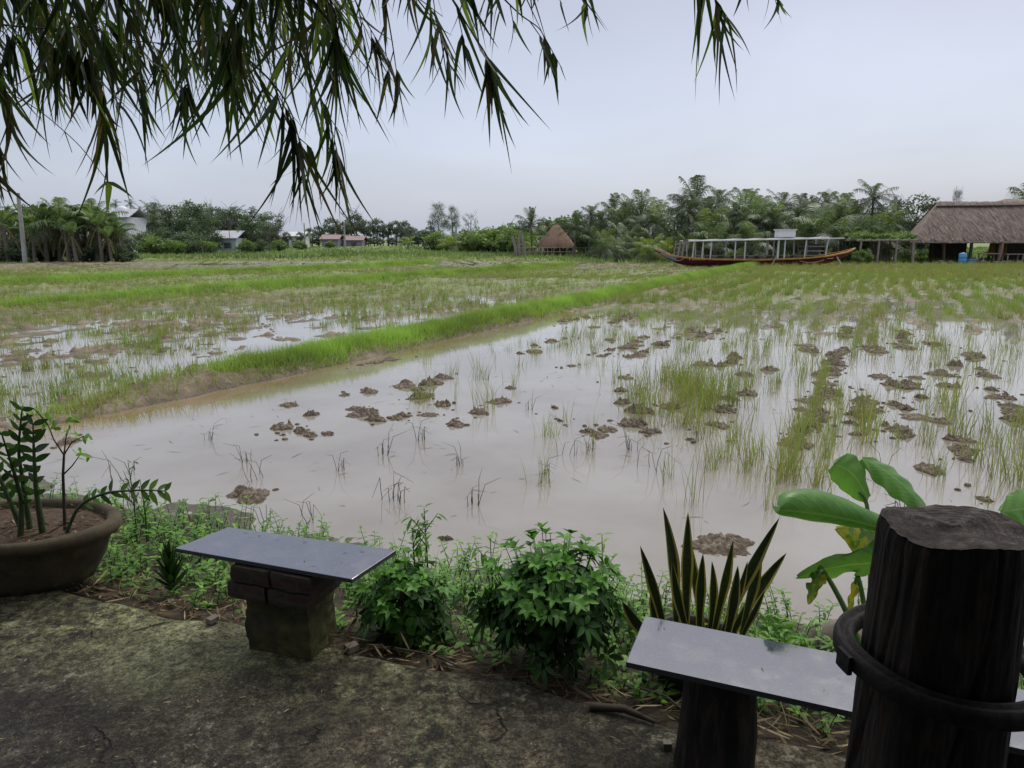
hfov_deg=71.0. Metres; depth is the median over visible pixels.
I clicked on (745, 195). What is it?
coconut palm
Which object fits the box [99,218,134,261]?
banana plant
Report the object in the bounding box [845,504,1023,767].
log post
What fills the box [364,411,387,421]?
mud clod
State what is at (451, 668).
pebble
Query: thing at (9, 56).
bamboo branch
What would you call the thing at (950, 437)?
mud clod
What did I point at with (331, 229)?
broadleaf tree
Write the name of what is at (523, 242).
dead palm stump
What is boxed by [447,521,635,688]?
leafy bush
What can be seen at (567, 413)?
rice tuft
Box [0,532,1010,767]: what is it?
leaf litter
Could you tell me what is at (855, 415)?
mud clod
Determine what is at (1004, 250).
hanging cloth
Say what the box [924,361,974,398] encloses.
rice tuft
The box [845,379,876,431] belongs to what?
rice tuft
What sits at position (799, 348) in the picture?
rice tuft
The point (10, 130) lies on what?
bamboo branch
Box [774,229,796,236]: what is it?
roof box
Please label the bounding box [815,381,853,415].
rice tuft
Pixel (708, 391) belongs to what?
rice tuft
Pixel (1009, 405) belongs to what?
mud clod
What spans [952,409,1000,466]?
rice tuft
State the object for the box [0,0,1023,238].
sky
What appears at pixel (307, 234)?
white shed
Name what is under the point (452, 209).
casuarina tree
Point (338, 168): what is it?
bamboo branch
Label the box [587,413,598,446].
rice tuft
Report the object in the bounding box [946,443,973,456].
mud clod
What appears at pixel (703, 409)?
rice tuft
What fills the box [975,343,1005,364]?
rice tuft
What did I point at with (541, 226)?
young palm
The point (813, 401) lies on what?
rice tuft
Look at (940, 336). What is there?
rice tuft
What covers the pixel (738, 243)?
young palm
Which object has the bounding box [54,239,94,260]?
dark shrub
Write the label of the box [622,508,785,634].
snake plant
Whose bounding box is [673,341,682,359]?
rice tuft
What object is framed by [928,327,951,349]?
rice tuft
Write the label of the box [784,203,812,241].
coconut palm
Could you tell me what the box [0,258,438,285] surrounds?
grass on field dike
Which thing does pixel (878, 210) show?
broadleaf tree
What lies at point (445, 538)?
mud clod
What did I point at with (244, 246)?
leafy shrub
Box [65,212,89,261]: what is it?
banana plant
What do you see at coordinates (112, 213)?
banana plant
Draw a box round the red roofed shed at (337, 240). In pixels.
[319,235,343,246]
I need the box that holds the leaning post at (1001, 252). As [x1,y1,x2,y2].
[998,241,1003,262]
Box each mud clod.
[55,437,81,446]
[184,514,207,521]
[226,484,269,504]
[270,420,293,430]
[280,402,298,407]
[293,426,307,434]
[303,410,319,416]
[303,431,317,437]
[321,431,333,435]
[339,392,349,396]
[345,406,360,410]
[345,412,366,417]
[354,406,378,415]
[359,387,378,393]
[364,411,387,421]
[365,360,381,363]
[383,358,398,360]
[386,414,404,420]
[392,379,414,388]
[397,411,411,417]
[410,385,425,391]
[410,391,430,399]
[416,412,438,416]
[418,376,444,386]
[434,400,446,407]
[435,373,454,378]
[437,535,453,541]
[444,398,450,406]
[446,418,464,427]
[467,407,489,414]
[486,396,511,404]
[505,385,515,389]
[526,349,542,352]
[557,318,568,321]
[579,427,599,433]
[590,432,607,439]
[597,424,617,432]
[613,386,626,391]
[613,397,630,404]
[617,417,647,428]
[619,375,633,379]
[625,402,653,413]
[626,344,638,348]
[631,353,647,356]
[639,426,661,434]
[651,341,669,345]
[659,402,681,409]
[681,532,754,557]
[683,326,696,332]
[692,359,715,365]
[694,330,708,337]
[704,420,730,429]
[711,533,741,542]
[713,404,734,411]
[714,361,725,366]
[715,395,740,400]
[715,408,728,412]
[726,351,745,358]
[735,371,752,376]
[735,387,756,396]
[761,365,777,370]
[776,437,813,450]
[792,406,806,411]
[793,394,826,404]
[794,343,813,346]
[805,409,832,419]
[810,370,827,376]
[812,381,837,385]
[813,385,842,397]
[814,417,827,422]
[823,356,847,366]
[829,370,841,375]
[831,352,844,358]
[837,333,851,337]
[841,419,855,424]
[848,431,866,436]
[850,395,880,405]
[851,405,883,412]
[852,409,876,419]
[867,348,887,353]
[867,373,891,378]
[880,421,889,426]
[881,378,899,386]
[884,423,912,432]
[886,400,903,405]
[893,344,904,348]
[893,383,915,389]
[896,332,906,338]
[896,403,915,410]
[897,428,916,439]
[898,413,931,419]
[899,378,911,383]
[904,375,925,379]
[913,462,942,476]
[916,394,928,398]
[924,368,944,375]
[926,417,953,424]
[935,381,959,387]
[942,432,975,443]
[946,359,963,366]
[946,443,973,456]
[957,455,975,462]
[966,352,986,357]
[976,496,993,503]
[979,371,999,378]
[982,386,999,391]
[984,393,1004,398]
[997,402,1022,407]
[998,413,1023,423]
[999,395,1016,399]
[1000,406,1023,414]
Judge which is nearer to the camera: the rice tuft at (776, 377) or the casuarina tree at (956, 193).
the rice tuft at (776, 377)
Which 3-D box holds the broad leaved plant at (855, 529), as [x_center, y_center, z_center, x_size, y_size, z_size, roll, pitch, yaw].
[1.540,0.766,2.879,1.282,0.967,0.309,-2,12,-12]
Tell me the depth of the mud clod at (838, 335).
14.02 m
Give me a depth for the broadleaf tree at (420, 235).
128.83 m
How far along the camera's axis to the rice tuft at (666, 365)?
9.92 m
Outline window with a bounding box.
[224,243,231,247]
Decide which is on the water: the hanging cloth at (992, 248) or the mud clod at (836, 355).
the mud clod at (836, 355)
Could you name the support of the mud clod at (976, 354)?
in the water
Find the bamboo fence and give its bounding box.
[516,244,594,256]
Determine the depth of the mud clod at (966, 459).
6.25 m
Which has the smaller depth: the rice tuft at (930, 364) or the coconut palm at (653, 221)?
the rice tuft at (930, 364)
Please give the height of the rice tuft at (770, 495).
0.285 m
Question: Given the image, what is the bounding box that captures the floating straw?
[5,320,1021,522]
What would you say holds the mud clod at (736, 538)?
on the water
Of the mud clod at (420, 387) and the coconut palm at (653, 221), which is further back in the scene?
the coconut palm at (653, 221)
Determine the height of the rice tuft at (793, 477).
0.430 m
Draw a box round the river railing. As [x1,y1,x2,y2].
[387,237,426,245]
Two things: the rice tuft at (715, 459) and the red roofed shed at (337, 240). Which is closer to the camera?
the rice tuft at (715, 459)
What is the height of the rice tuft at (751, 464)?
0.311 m
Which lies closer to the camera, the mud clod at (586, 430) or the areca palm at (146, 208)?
the mud clod at (586, 430)
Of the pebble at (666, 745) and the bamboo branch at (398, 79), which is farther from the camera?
the pebble at (666, 745)
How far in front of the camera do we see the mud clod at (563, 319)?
16.61 m
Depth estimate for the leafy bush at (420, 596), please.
3.00 m
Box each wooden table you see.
[977,253,999,261]
[1001,254,1023,261]
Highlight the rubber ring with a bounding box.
[832,603,1023,731]
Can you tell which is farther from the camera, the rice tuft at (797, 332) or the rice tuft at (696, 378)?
the rice tuft at (797, 332)
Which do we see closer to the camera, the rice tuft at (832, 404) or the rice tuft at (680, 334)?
the rice tuft at (832, 404)
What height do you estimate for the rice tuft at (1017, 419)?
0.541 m
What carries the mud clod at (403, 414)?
on the water
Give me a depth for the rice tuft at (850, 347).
11.73 m
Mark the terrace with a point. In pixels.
(390, 736)
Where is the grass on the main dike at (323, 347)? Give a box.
[22,261,758,425]
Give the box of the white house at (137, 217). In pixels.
[102,206,149,251]
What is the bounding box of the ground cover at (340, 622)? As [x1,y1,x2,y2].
[0,472,1023,740]
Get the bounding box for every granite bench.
[175,527,395,660]
[626,616,1023,767]
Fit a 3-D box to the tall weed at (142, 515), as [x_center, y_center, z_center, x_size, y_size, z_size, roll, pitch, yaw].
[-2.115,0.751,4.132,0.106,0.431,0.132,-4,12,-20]
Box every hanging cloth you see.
[988,243,994,255]
[1001,244,1006,256]
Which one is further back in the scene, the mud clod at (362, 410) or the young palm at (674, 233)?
the young palm at (674, 233)
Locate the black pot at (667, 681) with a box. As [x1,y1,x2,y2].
[657,614,736,697]
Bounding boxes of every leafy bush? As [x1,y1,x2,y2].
[349,548,473,651]
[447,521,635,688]
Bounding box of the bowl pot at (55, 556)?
[0,498,122,596]
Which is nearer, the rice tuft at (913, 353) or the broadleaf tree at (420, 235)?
the rice tuft at (913, 353)
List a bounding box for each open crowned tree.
[144,203,174,235]
[145,199,193,234]
[150,196,195,232]
[190,196,225,222]
[190,201,240,230]
[222,203,259,230]
[253,220,281,250]
[255,208,289,239]
[880,186,940,251]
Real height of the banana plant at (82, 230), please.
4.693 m
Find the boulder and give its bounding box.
[809,619,861,652]
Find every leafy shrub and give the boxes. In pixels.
[132,233,165,253]
[158,237,186,254]
[193,238,217,253]
[233,238,256,252]
[268,238,287,251]
[292,240,307,249]
[324,240,336,247]
[422,228,448,250]
[439,227,468,250]
[459,230,489,251]
[461,226,495,251]
[481,218,522,251]
[483,221,517,246]
[492,222,538,252]
[495,228,524,252]
[505,230,535,252]
[537,206,587,249]
[724,248,742,257]
[851,245,874,263]
[896,248,911,258]
[916,249,928,256]
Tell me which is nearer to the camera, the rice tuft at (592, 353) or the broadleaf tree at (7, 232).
the rice tuft at (592, 353)
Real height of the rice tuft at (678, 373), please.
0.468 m
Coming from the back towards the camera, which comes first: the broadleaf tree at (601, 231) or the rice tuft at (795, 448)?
the broadleaf tree at (601, 231)
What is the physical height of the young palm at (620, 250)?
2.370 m
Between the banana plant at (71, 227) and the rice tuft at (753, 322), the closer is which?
the rice tuft at (753, 322)
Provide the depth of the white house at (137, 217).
81.49 m
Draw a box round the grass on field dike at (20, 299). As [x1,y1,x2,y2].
[0,260,579,312]
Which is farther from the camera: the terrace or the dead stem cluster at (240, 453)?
the dead stem cluster at (240, 453)
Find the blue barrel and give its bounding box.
[958,252,966,263]
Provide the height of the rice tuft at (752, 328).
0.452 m
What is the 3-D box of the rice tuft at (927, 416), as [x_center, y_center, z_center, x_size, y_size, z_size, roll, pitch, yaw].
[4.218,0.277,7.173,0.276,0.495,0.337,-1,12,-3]
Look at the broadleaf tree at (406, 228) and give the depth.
142.73 m
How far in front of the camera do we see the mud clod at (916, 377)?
9.90 m
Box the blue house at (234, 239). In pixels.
[213,231,251,251]
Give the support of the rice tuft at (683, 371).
in the water
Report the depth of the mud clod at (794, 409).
8.07 m
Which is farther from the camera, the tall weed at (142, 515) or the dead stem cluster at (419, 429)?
the dead stem cluster at (419, 429)
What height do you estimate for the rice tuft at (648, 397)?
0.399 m
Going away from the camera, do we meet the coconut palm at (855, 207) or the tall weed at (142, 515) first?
the tall weed at (142, 515)
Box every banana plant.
[0,206,23,261]
[0,221,18,259]
[9,214,39,260]
[9,222,44,261]
[12,204,36,256]
[13,203,61,261]
[23,213,51,259]
[36,224,55,257]
[47,219,62,260]
[48,207,67,260]
[48,217,80,261]
[60,222,85,261]
[65,204,92,260]
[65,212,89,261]
[76,205,116,261]
[77,211,116,262]
[98,226,119,261]
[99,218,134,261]
[100,210,124,261]
[109,225,135,261]
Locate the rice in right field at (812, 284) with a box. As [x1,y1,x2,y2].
[392,259,1023,352]
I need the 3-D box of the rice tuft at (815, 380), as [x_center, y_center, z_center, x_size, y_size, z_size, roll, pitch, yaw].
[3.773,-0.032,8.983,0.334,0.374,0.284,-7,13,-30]
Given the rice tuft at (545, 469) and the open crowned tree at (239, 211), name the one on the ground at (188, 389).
the open crowned tree at (239, 211)
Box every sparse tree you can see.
[340,203,362,235]
[459,209,477,230]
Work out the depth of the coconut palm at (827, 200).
58.26 m
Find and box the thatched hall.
[866,199,1023,262]
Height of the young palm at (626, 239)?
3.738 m
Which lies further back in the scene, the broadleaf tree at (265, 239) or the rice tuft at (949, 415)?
the broadleaf tree at (265, 239)
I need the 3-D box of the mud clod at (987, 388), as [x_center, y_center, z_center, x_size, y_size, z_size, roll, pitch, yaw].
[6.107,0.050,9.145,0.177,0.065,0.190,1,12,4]
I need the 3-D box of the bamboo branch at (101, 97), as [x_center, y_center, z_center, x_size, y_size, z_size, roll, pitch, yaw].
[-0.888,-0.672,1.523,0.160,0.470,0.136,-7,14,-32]
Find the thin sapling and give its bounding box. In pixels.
[14,405,92,529]
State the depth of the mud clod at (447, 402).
8.31 m
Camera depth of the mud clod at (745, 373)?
10.11 m
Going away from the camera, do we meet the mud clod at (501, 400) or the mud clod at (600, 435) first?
the mud clod at (600, 435)
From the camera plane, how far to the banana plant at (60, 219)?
55.70 m
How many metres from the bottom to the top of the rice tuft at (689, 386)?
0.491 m
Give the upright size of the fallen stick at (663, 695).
0.019 m
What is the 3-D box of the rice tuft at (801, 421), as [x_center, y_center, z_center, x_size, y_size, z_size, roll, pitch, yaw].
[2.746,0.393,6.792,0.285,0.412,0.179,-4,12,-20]
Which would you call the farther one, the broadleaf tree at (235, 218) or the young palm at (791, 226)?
the broadleaf tree at (235, 218)
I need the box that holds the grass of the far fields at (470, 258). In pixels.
[0,251,1023,278]
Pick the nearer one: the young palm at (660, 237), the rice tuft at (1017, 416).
the rice tuft at (1017, 416)
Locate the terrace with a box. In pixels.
[0,590,845,767]
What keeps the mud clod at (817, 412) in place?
on the water
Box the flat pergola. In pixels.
[835,230,919,263]
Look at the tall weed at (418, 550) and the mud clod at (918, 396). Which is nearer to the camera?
the tall weed at (418, 550)
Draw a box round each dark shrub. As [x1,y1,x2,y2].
[0,236,19,260]
[0,239,43,261]
[26,236,65,260]
[30,237,70,260]
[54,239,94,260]
[71,241,119,261]
[100,245,140,261]
[102,237,134,252]
[121,230,161,253]
[167,230,203,253]
[179,239,205,254]
[191,233,222,250]
[249,239,272,251]
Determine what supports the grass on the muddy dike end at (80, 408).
on the ground at (188, 389)
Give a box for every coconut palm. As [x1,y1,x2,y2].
[13,197,101,261]
[47,198,140,261]
[78,216,144,260]
[139,200,165,220]
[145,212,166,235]
[224,205,243,218]
[254,214,272,246]
[516,206,548,253]
[556,210,594,256]
[580,202,605,254]
[587,192,628,255]
[587,209,615,257]
[591,201,654,254]
[603,189,673,257]
[617,196,639,232]
[628,202,676,255]
[637,199,679,236]
[661,175,730,252]
[666,194,693,239]
[668,195,708,238]
[678,196,731,254]
[700,187,734,255]
[711,187,769,251]
[718,198,750,248]
[723,195,787,254]
[740,191,790,254]
[744,200,795,256]
[766,189,801,254]
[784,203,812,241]
[786,193,808,253]
[788,196,833,249]
[801,189,848,253]
[826,198,888,233]
[826,200,855,235]
[831,192,870,235]
[832,199,869,226]
[847,179,900,246]
[869,202,919,253]
[877,199,919,250]
[1005,183,1023,198]
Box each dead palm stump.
[511,236,515,254]
[517,230,521,256]
[519,233,525,254]
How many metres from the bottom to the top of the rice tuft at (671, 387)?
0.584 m
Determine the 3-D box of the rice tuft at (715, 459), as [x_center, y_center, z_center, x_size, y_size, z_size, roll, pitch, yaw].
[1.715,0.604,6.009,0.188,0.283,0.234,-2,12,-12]
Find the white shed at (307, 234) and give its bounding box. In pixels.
[286,232,311,247]
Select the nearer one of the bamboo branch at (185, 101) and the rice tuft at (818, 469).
the bamboo branch at (185, 101)
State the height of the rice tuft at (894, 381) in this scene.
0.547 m
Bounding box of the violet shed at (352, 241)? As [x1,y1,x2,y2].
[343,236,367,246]
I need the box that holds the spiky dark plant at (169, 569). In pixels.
[153,540,187,589]
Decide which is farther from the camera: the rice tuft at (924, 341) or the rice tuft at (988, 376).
the rice tuft at (924, 341)
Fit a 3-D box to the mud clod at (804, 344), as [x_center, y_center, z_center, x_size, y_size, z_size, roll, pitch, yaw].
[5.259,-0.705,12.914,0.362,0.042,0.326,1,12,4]
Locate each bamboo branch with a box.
[0,0,352,114]
[0,20,171,146]
[0,38,53,191]
[0,147,22,211]
[0,176,31,210]
[2,0,279,139]
[7,91,132,211]
[12,0,83,156]
[49,0,136,179]
[60,0,153,223]
[97,0,189,161]
[140,0,223,164]
[140,0,362,113]
[142,0,279,165]
[177,0,270,153]
[181,19,354,237]
[252,0,378,234]
[255,0,397,147]
[271,0,389,142]
[322,0,546,62]
[326,0,408,107]
[363,0,412,126]
[392,0,465,118]
[403,0,548,172]
[488,0,565,105]
[519,0,607,44]
[691,0,750,98]
[733,0,790,28]
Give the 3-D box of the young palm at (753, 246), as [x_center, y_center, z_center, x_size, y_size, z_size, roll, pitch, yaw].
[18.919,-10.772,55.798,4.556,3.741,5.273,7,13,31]
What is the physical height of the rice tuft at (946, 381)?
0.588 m
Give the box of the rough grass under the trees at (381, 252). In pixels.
[64,245,1023,263]
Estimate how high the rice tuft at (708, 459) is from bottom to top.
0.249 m
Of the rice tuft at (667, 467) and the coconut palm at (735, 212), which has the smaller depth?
the rice tuft at (667, 467)
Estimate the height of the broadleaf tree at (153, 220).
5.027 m
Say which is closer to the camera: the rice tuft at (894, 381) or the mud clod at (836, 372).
the rice tuft at (894, 381)
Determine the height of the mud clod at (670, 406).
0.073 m
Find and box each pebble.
[144,587,154,594]
[206,614,219,624]
[343,640,358,654]
[445,661,454,670]
[662,739,671,750]
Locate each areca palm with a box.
[109,199,117,208]
[124,199,138,208]
[140,203,152,219]
[224,208,235,229]
[225,218,231,249]
[247,207,256,231]
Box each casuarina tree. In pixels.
[427,202,449,232]
[444,205,460,234]
[952,185,963,201]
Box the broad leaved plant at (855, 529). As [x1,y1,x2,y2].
[773,453,1023,643]
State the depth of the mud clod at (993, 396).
8.70 m
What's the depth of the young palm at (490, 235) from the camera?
89.32 m
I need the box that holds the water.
[0,259,1023,624]
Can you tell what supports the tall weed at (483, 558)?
on the ground at (188, 389)
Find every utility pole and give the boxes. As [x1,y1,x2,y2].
[16,193,27,262]
[343,222,345,248]
[455,226,457,250]
[890,197,897,241]
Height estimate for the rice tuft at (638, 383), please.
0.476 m
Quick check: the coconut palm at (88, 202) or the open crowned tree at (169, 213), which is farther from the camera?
the open crowned tree at (169, 213)
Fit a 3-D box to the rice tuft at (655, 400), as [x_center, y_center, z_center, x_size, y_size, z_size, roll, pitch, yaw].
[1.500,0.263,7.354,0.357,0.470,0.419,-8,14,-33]
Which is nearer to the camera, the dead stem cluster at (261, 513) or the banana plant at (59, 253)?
the dead stem cluster at (261, 513)
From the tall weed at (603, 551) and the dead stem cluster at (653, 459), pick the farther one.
the dead stem cluster at (653, 459)
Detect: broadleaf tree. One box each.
[0,205,26,240]
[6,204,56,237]
[146,215,166,238]
[150,227,172,242]
[159,211,202,238]
[172,199,212,233]
[183,211,224,245]
[221,211,248,231]
[232,216,267,246]
[245,221,271,243]
[265,226,281,244]
[280,232,292,248]
[294,231,305,245]
[305,227,313,244]
[309,233,320,245]
[312,226,325,245]
[313,239,321,245]
[322,217,341,234]
[336,222,353,235]
[345,213,365,235]
[354,218,371,235]
[364,238,373,245]
[365,225,376,245]
[368,217,386,245]
[368,235,382,245]
[374,239,385,245]
[377,230,387,245]
[380,224,391,245]
[386,220,402,245]
[386,238,398,245]
[395,228,406,245]
[397,220,409,236]
[402,233,418,243]
[403,226,411,244]
[407,227,418,245]
[412,230,433,246]
[412,236,421,245]
[424,226,435,233]
[511,221,534,234]
[535,218,552,236]
[537,216,585,252]
[564,215,598,253]
[577,212,620,251]
[587,236,601,254]
[651,210,692,241]
[675,211,727,245]
[869,203,889,229]
[893,220,911,251]
[907,243,929,251]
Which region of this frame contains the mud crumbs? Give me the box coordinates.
[50,309,1023,503]
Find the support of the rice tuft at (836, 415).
in the water
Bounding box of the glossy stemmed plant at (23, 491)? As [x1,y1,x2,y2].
[0,400,171,537]
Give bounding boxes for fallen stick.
[394,647,469,671]
[589,702,655,723]
[639,687,680,708]
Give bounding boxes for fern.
[618,599,649,639]
[751,611,804,645]
[778,636,815,648]
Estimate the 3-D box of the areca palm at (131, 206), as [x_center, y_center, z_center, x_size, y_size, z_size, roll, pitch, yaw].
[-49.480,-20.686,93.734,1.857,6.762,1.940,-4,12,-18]
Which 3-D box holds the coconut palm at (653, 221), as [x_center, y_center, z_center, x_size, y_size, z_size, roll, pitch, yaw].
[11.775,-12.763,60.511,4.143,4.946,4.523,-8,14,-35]
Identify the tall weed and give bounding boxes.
[120,460,140,542]
[134,479,152,542]
[369,561,392,588]
[390,521,429,573]
[401,503,446,618]
[471,531,505,637]
[594,533,617,623]
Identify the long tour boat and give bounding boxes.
[651,237,855,265]
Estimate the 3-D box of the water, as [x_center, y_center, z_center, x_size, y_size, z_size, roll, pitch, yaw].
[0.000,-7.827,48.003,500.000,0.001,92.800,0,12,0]
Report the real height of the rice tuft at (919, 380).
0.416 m
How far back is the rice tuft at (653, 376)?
9.23 m
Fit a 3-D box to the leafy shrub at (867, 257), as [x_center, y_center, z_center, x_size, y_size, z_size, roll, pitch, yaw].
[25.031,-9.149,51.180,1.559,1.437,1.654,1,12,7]
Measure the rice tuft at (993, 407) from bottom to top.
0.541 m
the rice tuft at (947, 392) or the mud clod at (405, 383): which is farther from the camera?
the mud clod at (405, 383)
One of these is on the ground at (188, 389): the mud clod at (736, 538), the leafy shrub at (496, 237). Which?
the leafy shrub at (496, 237)
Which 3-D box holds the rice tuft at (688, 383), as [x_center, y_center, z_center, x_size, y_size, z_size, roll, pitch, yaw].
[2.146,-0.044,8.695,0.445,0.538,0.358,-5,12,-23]
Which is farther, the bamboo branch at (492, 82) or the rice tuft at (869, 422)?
the rice tuft at (869, 422)
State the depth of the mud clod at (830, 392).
8.81 m
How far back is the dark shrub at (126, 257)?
56.87 m
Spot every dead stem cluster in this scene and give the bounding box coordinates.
[94,451,140,480]
[122,485,146,506]
[200,418,221,439]
[223,443,248,461]
[231,454,270,481]
[240,497,282,525]
[285,493,319,522]
[332,451,346,469]
[372,472,411,503]
[375,423,403,455]
[405,418,430,440]
[443,442,467,466]
[465,470,498,505]
[541,455,559,474]
[555,435,585,454]
[610,420,641,450]
[637,442,678,469]
[692,414,712,440]
[884,479,907,506]
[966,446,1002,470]
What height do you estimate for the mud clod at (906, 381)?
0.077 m
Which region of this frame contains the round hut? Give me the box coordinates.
[537,224,573,255]
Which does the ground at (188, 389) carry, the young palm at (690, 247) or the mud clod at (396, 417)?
the young palm at (690, 247)
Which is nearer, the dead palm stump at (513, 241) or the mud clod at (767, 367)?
the mud clod at (767, 367)
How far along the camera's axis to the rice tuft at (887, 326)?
15.12 m
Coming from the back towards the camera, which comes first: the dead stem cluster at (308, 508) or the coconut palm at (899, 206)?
the coconut palm at (899, 206)
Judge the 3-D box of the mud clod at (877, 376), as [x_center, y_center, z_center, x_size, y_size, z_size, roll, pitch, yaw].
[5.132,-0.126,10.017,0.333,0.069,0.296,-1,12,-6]
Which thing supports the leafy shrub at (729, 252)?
on the ground at (188, 389)
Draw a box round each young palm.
[398,236,418,248]
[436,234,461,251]
[472,231,505,251]
[521,240,538,254]
[524,225,545,250]
[576,224,616,257]
[582,228,628,261]
[607,221,649,259]
[607,236,634,262]
[619,235,658,259]
[628,233,666,262]
[630,227,679,260]
[651,223,698,256]
[651,237,684,260]
[661,205,743,254]
[668,231,708,257]
[686,221,743,257]
[708,213,772,257]
[727,220,784,257]
[741,209,809,254]
[768,223,821,256]
[776,203,863,256]
[800,215,870,261]
[820,213,894,256]
[848,210,926,260]
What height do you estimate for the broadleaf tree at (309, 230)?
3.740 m
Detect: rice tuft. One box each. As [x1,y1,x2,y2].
[406,375,429,403]
[410,375,433,397]
[415,385,431,403]
[416,348,431,363]
[421,365,436,398]
[443,356,460,374]
[465,372,504,411]
[468,352,477,367]
[473,359,494,380]
[501,368,521,385]
[522,449,557,483]
[527,338,540,355]
[531,415,554,437]
[542,407,562,437]
[560,312,576,334]
[560,327,574,344]
[562,398,577,422]
[577,319,596,337]
[581,334,599,354]
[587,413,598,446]
[597,351,625,384]
[600,328,614,341]
[614,367,652,412]
[617,377,647,402]
[618,362,661,399]
[619,330,631,341]
[621,322,639,339]
[624,372,645,398]
[626,383,650,418]
[627,364,649,398]
[628,364,651,394]
[640,382,665,407]
[643,357,668,388]
[643,389,673,427]
[649,319,666,334]
[649,358,675,381]
[649,385,681,415]
[650,381,660,402]
[653,380,688,412]
[655,355,675,382]
[655,358,683,381]
[656,351,680,377]
[656,353,671,380]
[658,449,668,482]
[659,356,697,390]
[661,448,676,477]
[663,350,703,383]
[665,370,702,403]
[666,393,693,428]
[668,360,691,386]
[668,392,699,427]
[669,348,696,382]
[671,384,707,427]
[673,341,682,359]
[673,450,713,504]
[674,322,693,339]
[674,368,702,401]
[674,377,686,401]
[674,384,706,418]
[675,342,704,384]
[676,366,708,389]
[676,393,702,426]
[678,361,702,395]
[681,363,698,399]
[681,365,724,411]
[682,388,737,435]
[686,358,706,391]
[686,364,705,389]
[689,370,718,411]
[690,351,720,379]
[690,366,729,401]
[690,385,705,419]
[691,370,713,410]
[692,346,711,371]
[692,368,720,401]
[692,373,720,409]
[696,375,731,408]
[697,365,726,400]
[699,358,723,380]
[699,444,718,471]
[700,420,740,462]
[701,363,718,400]
[705,443,733,468]
[708,423,741,450]
[709,350,734,392]
[711,435,737,458]
[719,352,745,387]
[720,370,743,407]
[721,343,759,374]
[721,367,747,402]
[721,410,748,443]
[722,418,736,442]
[723,327,739,346]
[723,342,739,364]
[724,368,751,407]
[724,402,756,438]
[731,326,763,349]
[732,414,769,458]
[734,355,766,385]
[734,367,755,387]
[734,431,762,465]
[735,444,758,476]
[738,423,779,460]
[740,315,759,333]
[743,342,760,360]
[744,307,759,330]
[746,428,760,462]
[747,333,773,356]
[747,356,771,377]
[748,378,763,409]
[749,418,769,450]
[753,421,803,477]
[754,326,776,347]
[759,475,796,508]
[760,376,780,394]
[762,424,820,475]
[762,443,809,485]
[764,318,787,344]
[765,368,782,388]
[766,439,804,482]
[768,364,791,383]
[769,318,788,335]
[769,446,785,480]
[770,402,822,450]
[770,421,818,460]
[771,364,789,385]
[773,415,821,470]
[776,322,802,345]
[777,342,801,365]
[777,447,805,478]
[780,409,814,449]
[783,390,833,435]
[784,386,829,430]
[785,352,811,386]
[785,392,822,423]
[785,405,811,432]
[785,416,823,452]
[787,408,813,437]
[790,411,811,433]
[791,445,833,486]
[792,349,823,371]
[793,367,839,408]
[795,335,810,351]
[796,411,819,442]
[797,383,825,408]
[798,323,821,343]
[799,442,835,493]
[799,445,833,484]
[801,369,821,391]
[801,392,826,421]
[802,338,822,361]
[803,447,835,485]
[811,365,833,391]
[812,411,855,459]
[813,405,861,449]
[813,437,838,467]
[814,346,830,374]
[815,362,834,387]
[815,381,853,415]
[816,354,835,380]
[817,405,854,444]
[818,422,837,450]
[819,349,829,371]
[819,390,851,429]
[821,421,836,451]
[826,395,845,425]
[828,373,854,399]
[830,373,846,403]
[842,332,860,355]
[843,404,884,443]
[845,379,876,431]
[845,396,890,443]
[846,332,864,356]
[847,378,892,420]
[848,320,863,339]
[848,328,866,342]
[849,323,864,346]
[851,389,893,438]
[852,387,897,428]
[852,392,880,423]
[855,382,879,399]
[859,335,883,358]
[861,384,893,429]
[866,323,884,348]
[868,324,882,340]
[876,358,904,393]
[878,317,901,329]
[878,326,901,356]
[884,408,912,438]
[884,424,908,445]
[895,321,915,337]
[902,339,924,362]
[908,372,936,388]
[909,375,939,408]
[909,416,946,447]
[911,359,920,374]
[912,324,940,350]
[915,394,946,432]
[921,438,961,482]
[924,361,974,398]
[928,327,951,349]
[928,345,951,367]
[929,327,948,345]
[929,346,949,365]
[929,371,983,412]
[931,392,976,436]
[935,371,961,406]
[936,336,951,350]
[936,360,960,397]
[937,332,968,359]
[942,384,967,420]
[947,409,977,437]
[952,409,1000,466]
[957,361,975,385]
[958,329,993,358]
[964,335,1008,372]
[970,465,995,507]
[972,389,1023,435]
[973,389,1014,429]
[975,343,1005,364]
[977,364,996,385]
[977,423,1023,483]
[979,409,1019,450]
[982,413,1023,458]
[986,333,1009,351]
[986,345,1017,372]
[987,431,1023,480]
[998,360,1023,381]
[1000,461,1023,488]
[1003,337,1022,362]
[1005,399,1022,435]
[1006,332,1023,354]
[1008,397,1023,431]
[1013,415,1023,446]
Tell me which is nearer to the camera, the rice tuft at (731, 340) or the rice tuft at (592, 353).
the rice tuft at (592, 353)
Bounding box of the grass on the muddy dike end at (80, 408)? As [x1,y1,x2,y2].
[1,370,174,418]
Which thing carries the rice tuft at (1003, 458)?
in the water
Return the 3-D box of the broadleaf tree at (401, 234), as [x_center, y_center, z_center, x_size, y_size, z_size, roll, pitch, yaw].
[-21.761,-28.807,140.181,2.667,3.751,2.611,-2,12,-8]
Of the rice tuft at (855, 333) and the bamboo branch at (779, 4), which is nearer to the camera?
the bamboo branch at (779, 4)
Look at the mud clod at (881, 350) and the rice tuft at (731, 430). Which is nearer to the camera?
the rice tuft at (731, 430)
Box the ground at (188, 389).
[0,239,1023,757]
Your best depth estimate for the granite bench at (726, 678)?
2.08 m

